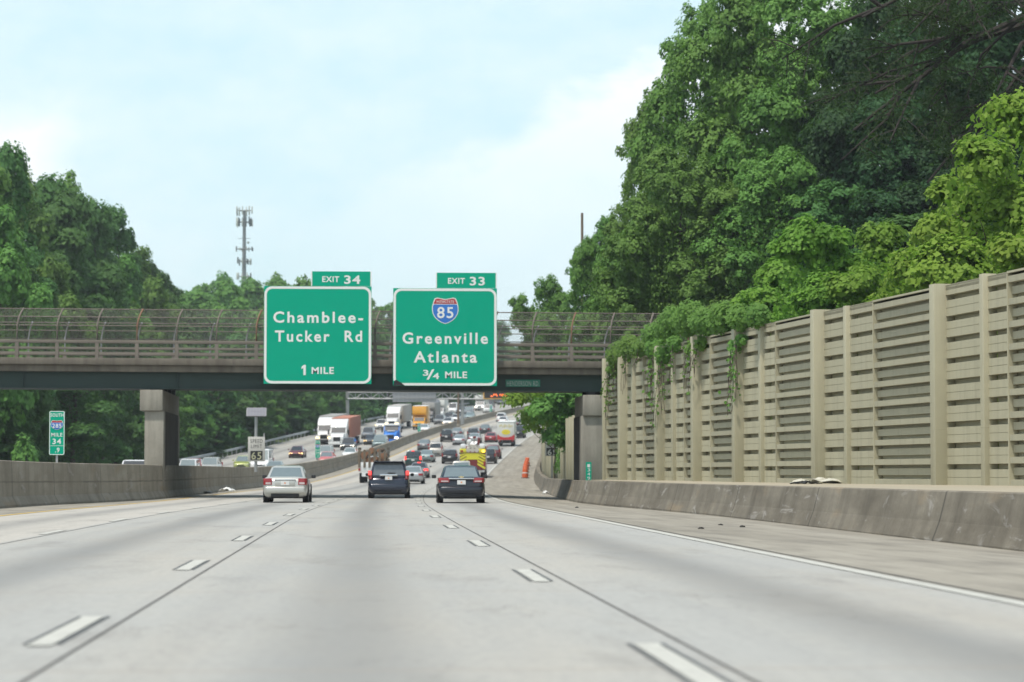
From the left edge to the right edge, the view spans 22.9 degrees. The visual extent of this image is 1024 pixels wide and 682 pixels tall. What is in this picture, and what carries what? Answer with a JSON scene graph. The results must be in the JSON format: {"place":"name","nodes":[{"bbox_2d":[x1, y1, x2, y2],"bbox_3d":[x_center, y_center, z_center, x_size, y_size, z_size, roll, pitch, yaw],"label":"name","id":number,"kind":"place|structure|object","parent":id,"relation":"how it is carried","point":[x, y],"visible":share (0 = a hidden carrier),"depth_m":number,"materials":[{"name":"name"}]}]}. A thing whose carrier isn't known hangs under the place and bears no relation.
{"place":"outdoors","nodes":[
{"label":"outdoors","id":0,"kind":"place"},
{"bbox_2d":[0,412,519,514],"bbox_3d":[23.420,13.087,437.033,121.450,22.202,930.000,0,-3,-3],"label":"shoulder","id":1,"kind":"object","parent":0,"point":[14,510],"visible":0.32,"depth_m":118.69},
{"bbox_2d":[358,447,389,482],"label":"stake truck","id":2,"kind":"object","parent":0,"point":[365,466],"visible":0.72,"depth_m":212.60,"materials":[{"name":"white paint"}]},
{"bbox_2d":[221,403,530,466],"bbox_3d":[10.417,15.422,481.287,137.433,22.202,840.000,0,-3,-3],"label":"opposite road","id":3,"kind":"structure","parent":0,"point":[281,455],"depth_m":361.84,"materials":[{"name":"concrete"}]},
{"bbox_2d":[315,413,347,442],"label":"semi truck","id":4,"kind":"object","parent":3,"relation":"on","point":[324,427],"visible":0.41,"depth_m":366.87,"materials":[{"name":"white paint"}]},
{"bbox_2d":[328,415,360,445],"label":"semi truck","id":5,"kind":"object","parent":3,"relation":"on","point":[343,426],"visible":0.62,"depth_m":357.83,"materials":[{"name":"white paint"}]},
{"bbox_2d":[384,404,411,427],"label":"semi truck","id":6,"kind":"object","parent":3,"relation":"on","point":[401,414],"visible":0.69,"depth_m":439.11,"materials":[{"name":"white paint"}]},
{"bbox_2d":[412,405,429,429],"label":"box truck","id":7,"kind":"object","parent":3,"relation":"on","point":[421,414],"visible":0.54,"depth_m":436.29,"materials":[{"name":"yellow paint"}]},
{"bbox_2d":[393,392,435,401],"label":"gantry sign","id":8,"kind":"object","parent":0,"point":[414,396],"visible":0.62,"depth_m":450.64,"materials":[{"name":"metal"}]},
{"bbox_2d":[179,397,653,482],"bbox_3d":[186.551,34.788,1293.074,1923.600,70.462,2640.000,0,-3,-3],"label":"ground","id":9,"kind":"structure","parent":0,"point":[280,440],"depth_m":397.04,"materials":[{"name":"grey concrete"}]},
{"bbox_2d":[0,163,26,460],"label":"deciduous tree","id":10,"kind":"object","parent":9,"relation":"on","point":[4,182],"visible":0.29,"depth_m":205.27,"materials":[{"name":"green plant"}]},
{"bbox_2d":[0,396,36,459],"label":"deciduous tree","id":11,"kind":"object","parent":9,"relation":"on","point":[6,449],"visible":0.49,"depth_m":204.72,"materials":[{"name":"green plant"}]},
{"bbox_2d":[4,312,40,446],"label":"deciduous tree","id":12,"kind":"object","parent":9,"relation":"on","point":[29,427],"visible":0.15,"depth_m":206.52,"materials":[{"name":"green plant"}]},
{"bbox_2d":[0,139,54,434],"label":"deciduous tree","id":13,"kind":"object","parent":9,"relation":"on","point":[13,162],"visible":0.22,"depth_m":219.08,"materials":[{"name":"green plant"}]},
{"bbox_2d":[0,201,59,461],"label":"deciduous tree","id":14,"kind":"object","parent":9,"relation":"on","point":[13,267],"visible":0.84,"depth_m":201.84,"materials":[{"name":"green plant"}]},
{"bbox_2d":[0,257,65,461],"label":"deciduous tree","id":15,"kind":"object","parent":9,"relation":"on","point":[44,403],"visible":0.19,"depth_m":210.60,"materials":[{"name":"green plant"}]},
{"bbox_2d":[20,247,58,457],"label":"deciduous tree","id":16,"kind":"object","parent":9,"relation":"on","point":[34,262],"visible":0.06,"depth_m":211.93,"materials":[{"name":"green plant"}]},
{"bbox_2d":[9,169,71,409],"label":"deciduous tree","id":17,"kind":"object","parent":9,"relation":"on","point":[44,225],"visible":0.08,"depth_m":235.62,"materials":[{"name":"green plant"}]},
{"bbox_2d":[25,172,73,269],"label":"deciduous tree","id":18,"kind":"object","parent":9,"relation":"on","point":[49,186],"visible":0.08,"depth_m":255.03,"materials":[{"name":"green plant"}]},
{"bbox_2d":[39,244,105,462],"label":"deciduous tree","id":19,"kind":"object","parent":9,"relation":"on","point":[67,299],"visible":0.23,"depth_m":235.71,"materials":[{"name":"green plant"}]},
{"bbox_2d":[46,250,114,463],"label":"deciduous tree","id":20,"kind":"object","parent":9,"relation":"on","point":[96,302],"visible":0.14,"depth_m":240.91,"materials":[{"name":"green plant"}]},
{"bbox_2d":[35,187,128,431],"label":"deciduous tree","id":21,"kind":"object","parent":9,"relation":"on","point":[67,210],"visible":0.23,"depth_m":252.50,"materials":[{"name":"green plant"}]},
{"bbox_2d":[59,168,120,264],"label":"deciduous tree","id":22,"kind":"object","parent":9,"relation":"on","point":[70,180],"visible":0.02,"depth_m":284.47,"materials":[{"name":"green plant"}]},
{"bbox_2d":[48,343,132,462],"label":"deciduous tree","id":23,"kind":"object","parent":9,"relation":"on","point":[88,431],"visible":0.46,"depth_m":233.97,"materials":[{"name":"green plant"}]},
{"bbox_2d":[78,198,131,394],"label":"deciduous tree","id":24,"kind":"object","parent":9,"relation":"on","point":[103,234],"visible":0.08,"depth_m":272.55,"materials":[{"name":"green plant"}]},
{"bbox_2d":[84,248,130,356],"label":"deciduous tree","id":25,"kind":"object","parent":9,"relation":"on","point":[125,301],"visible":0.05,"depth_m":269.78,"materials":[{"name":"green plant"}]},
{"bbox_2d":[79,264,144,460],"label":"deciduous tree","id":26,"kind":"object","parent":9,"relation":"on","point":[104,281],"visible":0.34,"depth_m":252.99,"materials":[{"name":"green plant"}]},
{"bbox_2d":[95,203,146,315],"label":"deciduous tree","id":27,"kind":"object","parent":9,"relation":"on","point":[123,237],"visible":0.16,"depth_m":291.66,"materials":[{"name":"green plant"}]},
{"bbox_2d":[106,392,144,463],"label":"deciduous tree","id":28,"kind":"object","parent":9,"relation":"on","point":[137,454],"visible":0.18,"depth_m":261.86,"materials":[{"name":"green plant"}]},
{"bbox_2d":[118,253,152,324],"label":"deciduous tree","id":29,"kind":"object","parent":9,"relation":"on","point":[129,267],"visible":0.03,"depth_m":289.27,"materials":[{"name":"green plant"}]},
{"bbox_2d":[119,300,164,351],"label":"deciduous tree","id":30,"kind":"object","parent":9,"relation":"on","point":[157,335],"visible":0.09,"depth_m":286.93,"materials":[{"name":"green plant"}]},
{"bbox_2d":[115,228,182,357],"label":"deciduous tree","id":31,"kind":"object","parent":9,"relation":"on","point":[155,296],"visible":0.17,"depth_m":307.15,"materials":[{"name":"green plant"}]},
{"bbox_2d":[141,257,185,357],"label":"deciduous tree","id":32,"kind":"object","parent":9,"relation":"on","point":[155,270],"visible":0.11,"depth_m":316.74,"materials":[{"name":"green plant"}]},
{"bbox_2d":[157,276,203,330],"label":"deciduous tree","id":33,"kind":"object","parent":9,"relation":"on","point":[176,291],"visible":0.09,"depth_m":338.59,"materials":[{"name":"green plant"}]},
{"bbox_2d":[176,391,204,458],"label":"deciduous tree","id":34,"kind":"object","parent":9,"relation":"on","point":[194,432],"visible":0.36,"depth_m":305.51,"materials":[{"name":"green plant"}]},
{"bbox_2d":[170,322,214,446],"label":"deciduous tree","id":35,"kind":"object","parent":9,"relation":"on","point":[190,335],"visible":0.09,"depth_m":328.47,"materials":[{"name":"green plant"}]},
{"bbox_2d":[180,289,218,350],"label":"deciduous tree","id":36,"kind":"object","parent":9,"relation":"on","point":[199,297],"visible":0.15,"depth_m":433.94,"materials":[{"name":"green plant"}]},
{"bbox_2d":[180,391,218,449],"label":"deciduous tree","id":37,"kind":"object","parent":9,"relation":"on","point":[208,419],"visible":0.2,"depth_m":312.55,"materials":[{"name":"green plant"}]},
{"bbox_2d":[205,393,239,450],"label":"deciduous tree","id":38,"kind":"object","parent":9,"relation":"on","point":[221,415],"visible":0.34,"depth_m":336.57,"materials":[{"name":"green plant"}]},
{"bbox_2d":[199,391,246,452],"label":"deciduous tree","id":39,"kind":"object","parent":9,"relation":"on","point":[226,397],"visible":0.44,"depth_m":336.30,"materials":[{"name":"green plant"}]},
{"bbox_2d":[200,276,255,346],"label":"deciduous tree","id":40,"kind":"object","parent":9,"relation":"on","point":[218,303],"visible":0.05,"depth_m":442.73,"materials":[{"name":"green plant"}]},
{"bbox_2d":[194,340,262,451],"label":"deciduous tree","id":41,"kind":"object","parent":9,"relation":"on","point":[245,403],"visible":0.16,"depth_m":344.24,"materials":[{"name":"green plant"}]},
{"bbox_2d":[208,282,251,350],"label":"deciduous tree","id":42,"kind":"object","parent":9,"relation":"on","point":[230,292],"visible":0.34,"depth_m":429.78,"materials":[{"name":"green plant"}]},
{"bbox_2d":[236,206,252,280],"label":"cell tower","id":43,"kind":"structure","parent":9,"relation":"on","point":[244,222],"depth_m":638.75,"materials":[{"name":"grey metal"}]},
{"bbox_2d":[234,277,264,352],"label":"deciduous tree","id":44,"kind":"object","parent":9,"relation":"on","point":[252,290],"visible":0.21,"depth_m":498.73,"materials":[{"name":"green plant"}]},
{"bbox_2d":[0,405,528,507],"bbox_3d":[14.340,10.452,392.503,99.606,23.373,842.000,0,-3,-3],"label":"median barrier","id":45,"kind":"object","parent":9,"relation":"on","point":[24,483],"visible":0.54,"depth_m":109.05,"materials":[{"name":"concrete"}]},
{"bbox_2d":[49,411,64,462],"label":"mile marker","id":46,"kind":"object","parent":45,"relation":"on","point":[56,433],"visible":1,"depth_m":96.06,"materials":[{"name":"metal"}]},
{"bbox_2d":[246,408,266,471],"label":"speed limit sign","id":47,"kind":"object","parent":45,"relation":"on","point":[256,448],"visible":1,"depth_m":167.12,"materials":[{"name":"metal"}]},
{"bbox_2d":[257,391,285,439],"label":"deciduous tree","id":48,"kind":"object","parent":9,"relation":"on","point":[278,419],"visible":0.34,"depth_m":379.15,"materials":[{"name":"green plant"}]},
{"bbox_2d":[276,391,316,435],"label":"deciduous tree","id":49,"kind":"object","parent":9,"relation":"on","point":[305,397],"visible":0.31,"depth_m":407.66,"materials":[{"name":"green plant"}]},
{"bbox_2d":[284,404,309,434],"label":"deciduous tree","id":50,"kind":"object","parent":9,"relation":"on","point":[293,416],"visible":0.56,"depth_m":405.20,"materials":[{"name":"green plant"}]},
{"bbox_2d":[282,391,327,417],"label":"deciduous tree","id":51,"kind":"object","parent":9,"relation":"on","point":[313,407],"visible":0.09,"depth_m":418.55,"materials":[{"name":"green plant"}]},
{"bbox_2d":[179,401,496,461],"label":"guardrail","id":52,"kind":"object","parent":9,"relation":"on","point":[241,447],"visible":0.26,"depth_m":366.23,"materials":[{"name":"metal"}]},
{"bbox_2d":[373,304,392,341],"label":"deciduous tree","id":53,"kind":"object","parent":9,"relation":"on","point":[386,336],"visible":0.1,"depth_m":588.11,"materials":[{"name":"green plant"}]},
{"bbox_2d":[0,307,770,490],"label":"overpass","id":54,"kind":"object","parent":9,"relation":"on","point":[158,383],"visible":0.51,"depth_m":120.91,"materials":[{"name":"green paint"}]},
{"bbox_2d":[264,271,371,383],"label":"highway sign","id":55,"kind":"object","parent":54,"relation":"attached to","point":[318,330],"visible":1,"depth_m":120.11,"materials":[{"name":"metal"}]},
{"bbox_2d":[393,273,496,385],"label":"highway sign","id":56,"kind":"object","parent":54,"relation":"attached to","point":[445,332],"visible":1,"depth_m":120.46,"materials":[{"name":"metal"}]},
{"bbox_2d":[346,392,501,423],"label":"sign gantry","id":57,"kind":"object","parent":9,"relation":"on","point":[462,398],"visible":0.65,"depth_m":451.53,"materials":[{"name":"metal"}]},
{"bbox_2d":[499,393,556,478],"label":"maple tree","id":58,"kind":"object","parent":9,"relation":"on","point":[514,400],"visible":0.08,"depth_m":176.07,"materials":[{"name":"green plant"}]},
{"bbox_2d":[507,273,575,396],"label":"deciduous tree","id":59,"kind":"object","parent":9,"relation":"on","point":[549,291],"visible":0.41,"depth_m":211.99,"materials":[{"name":"green plant"}]},
{"bbox_2d":[524,393,581,454],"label":"maple tree","id":60,"kind":"object","parent":9,"relation":"on","point":[556,410],"visible":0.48,"depth_m":161.81,"materials":[{"name":"green plant"}]},
{"bbox_2d":[541,415,574,479],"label":"noise wall","id":61,"kind":"structure","parent":9,"relation":"on","point":[566,470],"depth_m":160.74,"materials":[{"name":"beige concrete"}]},
{"bbox_2d":[554,234,605,467],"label":"deciduous tree","id":62,"kind":"object","parent":9,"relation":"on","point":[586,252],"visible":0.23,"depth_m":171.60,"materials":[{"name":"green plant"}]},
{"bbox_2d":[553,214,617,475],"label":"deciduous tree","id":63,"kind":"object","parent":9,"relation":"on","point":[598,236],"visible":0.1,"depth_m":172.40,"materials":[{"name":"green plant"}]},
{"bbox_2d":[585,227,683,443],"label":"deciduous tree","id":64,"kind":"object","parent":9,"relation":"on","point":[596,306],"visible":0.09,"depth_m":142.16,"materials":[{"name":"green plant"}]},
{"bbox_2d":[587,86,687,354],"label":"deciduous tree","id":65,"kind":"object","parent":9,"relation":"on","point":[628,187],"visible":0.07,"depth_m":167.47,"materials":[{"name":"green plant"}]},
{"bbox_2d":[590,143,728,342],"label":"deciduous tree","id":66,"kind":"object","parent":9,"relation":"on","point":[654,221],"visible":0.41,"depth_m":139.16,"materials":[{"name":"green plant"}]},
{"bbox_2d":[609,0,760,312],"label":"deciduous tree","id":67,"kind":"object","parent":9,"relation":"on","point":[668,102],"visible":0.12,"depth_m":160.15,"materials":[{"name":"green plant"}]},
{"bbox_2d":[676,179,784,340],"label":"deciduous tree","id":68,"kind":"object","parent":9,"relation":"on","point":[717,198],"visible":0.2,"depth_m":136.50,"materials":[{"name":"green plant"}]},
{"bbox_2d":[666,0,803,287],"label":"deciduous tree","id":69,"kind":"object","parent":9,"relation":"on","point":[718,117],"visible":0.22,"depth_m":146.58,"materials":[{"name":"green plant"}]},
{"bbox_2d":[681,144,845,341],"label":"deciduous tree","id":70,"kind":"object","parent":9,"relation":"on","point":[749,211],"visible":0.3,"depth_m":134.69,"materials":[{"name":"green plant"}]},
{"bbox_2d":[730,256,801,333],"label":"vine bush","id":71,"kind":"object","parent":9,"relation":"on","point":[768,273],"visible":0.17,"depth_m":99.19,"materials":[{"name":"green plant"}]},
{"bbox_2d":[534,456,1023,551],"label":"roadside barrier","id":72,"kind":"object","parent":9,"relation":"on","point":[990,519],"visible":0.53,"depth_m":55.82,"materials":[{"name":"concrete"}]},
{"bbox_2d":[710,0,883,264],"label":"deciduous tree","id":73,"kind":"object","parent":9,"relation":"on","point":[782,128],"visible":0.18,"depth_m":139.80,"materials":[{"name":"green plant"}]},
{"bbox_2d":[764,178,876,312],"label":"deciduous tree","id":74,"kind":"object","parent":9,"relation":"on","point":[836,211],"visible":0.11,"depth_m":132.64,"materials":[{"name":"green plant"}]},
{"bbox_2d":[766,213,888,469],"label":"vine bush","id":75,"kind":"object","parent":9,"relation":"on","point":[810,243],"visible":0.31,"depth_m":94.25,"materials":[{"name":"green plant"}]},
{"bbox_2d":[819,220,910,450],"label":"vine bush","id":76,"kind":"object","parent":9,"relation":"on","point":[859,284],"visible":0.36,"depth_m":88.55,"materials":[{"name":"green plant"}]},
{"bbox_2d":[772,0,964,237],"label":"deciduous tree","id":77,"kind":"object","parent":9,"relation":"on","point":[830,135],"visible":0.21,"depth_m":136.21,"materials":[{"name":"green plant"}]},
{"bbox_2d":[828,137,931,256],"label":"deciduous tree","id":78,"kind":"object","parent":9,"relation":"on","point":[884,202],"visible":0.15,"depth_m":131.35,"materials":[{"name":"green plant"}]},
{"bbox_2d":[753,0,1023,231],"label":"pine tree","id":79,"kind":"object","parent":9,"relation":"on","point":[935,9],"visible":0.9,"depth_m":89.98,"materials":[{"name":"green plant"}]},
{"bbox_2d":[858,243,919,448],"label":"leafy bush","id":80,"kind":"object","parent":9,"relation":"on","point":[882,292],"depth_m":85.15,"materials":[{"name":"green plant"}]},
{"bbox_2d":[815,0,1023,229],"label":"deciduous tree","id":81,"kind":"object","parent":9,"relation":"on","point":[847,150],"visible":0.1,"depth_m":133.58,"materials":[{"name":"green plant"}]},
{"bbox_2d":[871,213,982,291],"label":"deciduous tree","id":82,"kind":"object","parent":9,"relation":"on","point":[909,223],"visible":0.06,"depth_m":109.64,"materials":[{"name":"green plant"}]},
{"bbox_2d":[858,173,998,468],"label":"leafy bush","id":83,"kind":"object","parent":9,"relation":"on","point":[927,228],"visible":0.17,"depth_m":79.97,"materials":[{"name":"green plant"}]},
{"bbox_2d":[855,136,1007,247],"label":"deciduous tree","id":84,"kind":"object","parent":9,"relation":"on","point":[910,195],"visible":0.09,"depth_m":130.62,"materials":[{"name":"green plant"}]},
{"bbox_2d":[904,86,1023,289],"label":"leafy bush","id":85,"kind":"object","parent":9,"relation":"on","point":[949,258],"visible":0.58,"depth_m":75.77,"materials":[{"name":"green plant"}]},
{"bbox_2d":[908,0,1023,244],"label":"deciduous tree","id":86,"kind":"object","parent":9,"relation":"on","point":[1013,39],"visible":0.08,"depth_m":132.77,"materials":[{"name":"green plant"}]},
{"bbox_2d":[985,225,1023,446],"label":"leafy bush","id":87,"kind":"object","parent":9,"relation":"on","point":[1006,251],"visible":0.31,"depth_m":70.08,"materials":[{"name":"green plant"}]},
{"bbox_2d":[497,421,516,445],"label":"box truck","id":88,"kind":"object","parent":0,"point":[506,432],"visible":0.98,"depth_m":360.51,"materials":[{"name":"white paint"}]},
{"bbox_2d":[0,413,1023,681],"bbox_3d":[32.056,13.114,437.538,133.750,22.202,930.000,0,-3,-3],"label":"road","id":89,"kind":"structure","parent":0,"point":[352,583],"depth_m":20.70,"materials":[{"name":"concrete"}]},
{"bbox_2d":[262,466,315,502],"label":"sedan","id":90,"kind":"object","parent":89,"relation":"on","point":[286,482],"visible":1,"depth_m":100.78,"materials":[{"name":"silver paint"}]},
{"bbox_2d":[23,450,732,681],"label":"road markings","id":91,"kind":"object","parent":89,"relation":"on","point":[629,644],"visible":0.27,"depth_m":15.69,"materials":[{"name":"white paint"}]},
{"bbox_2d":[366,460,413,497],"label":"minivan","id":92,"kind":"object","parent":89,"relation":"on","point":[388,477],"visible":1,"depth_m":118.99,"materials":[{"name":"blue paint"}]},
{"bbox_2d":[432,465,487,502],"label":"sedan","id":93,"kind":"object","parent":89,"relation":"on","point":[461,482],"visible":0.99,"depth_m":98.63,"materials":[{"name":"blue paint"}]},
{"bbox_2d":[460,436,486,476],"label":"fire engine","id":94,"kind":"object","parent":89,"relation":"on","point":[474,452],"visible":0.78,"depth_m":238.68,"materials":[{"name":"yellow paint"}]},
{"bbox_2d":[2,437,1023,681],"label":"road joints","id":95,"kind":"object","parent":89,"relation":"on","point":[490,541],"visible":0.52,"depth_m":21.81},
{"bbox_2d":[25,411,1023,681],"bbox_3d":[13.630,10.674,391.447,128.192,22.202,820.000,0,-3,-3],"label":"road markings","id":96,"kind":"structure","parent":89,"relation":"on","point":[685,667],"depth_m":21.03,"materials":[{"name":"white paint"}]},
{"bbox_2d":[0,0,1023,347],"label":"sky","id":97,"kind":"structure","parent":0,"point":[404,143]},
{"bbox_2d":[484,433,1023,600],"bbox_3d":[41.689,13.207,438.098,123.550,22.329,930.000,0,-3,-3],"label":"shoulder","id":98,"kind":"object","parent":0,"point":[995,571],"visible":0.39,"depth_m":42.30},
{"bbox_2d":[598,480,1023,491],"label":"path","id":99,"kind":"structure","parent":0,"point":[967,488],"depth_m":67.46,"materials":[{"name":"beige concrete"}]},
{"bbox_2d":[602,268,1023,485],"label":"noise wall","id":100,"kind":"structure","parent":99,"relation":"on","point":[912,388],"depth_m":79.29,"materials":[{"name":"beige concrete"}]},
{"bbox_2d":[600,334,645,419],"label":"climbing vine","id":101,"kind":"object","parent":100,"relation":"attached to","point":[624,348],"visible":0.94,"depth_m":110.65,"materials":[{"name":"green plant"}]},
{"bbox_2d":[642,335,682,429],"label":"climbing vine","id":102,"kind":"object","parent":100,"relation":"attached to","point":[662,354],"visible":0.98,"depth_m":103.69,"materials":[{"name":"green plant"}]},
{"bbox_2d":[680,336,707,394],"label":"climbing vine","id":103,"kind":"object","parent":100,"relation":"attached to","point":[700,344],"visible":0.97,"depth_m":97.98,"materials":[{"name":"green plant"}]},
{"bbox_2d":[640,298,771,342],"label":"climbing vine","id":104,"kind":"object","parent":100,"relation":"attached to","point":[684,320],"visible":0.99,"depth_m":96.84,"materials":[{"name":"green plant"}]},
{"bbox_2d":[718,333,749,416],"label":"climbing vine","id":105,"kind":"object","parent":100,"relation":"attached to","point":[741,339],"visible":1,"depth_m":91.97,"materials":[{"name":"green plant"}]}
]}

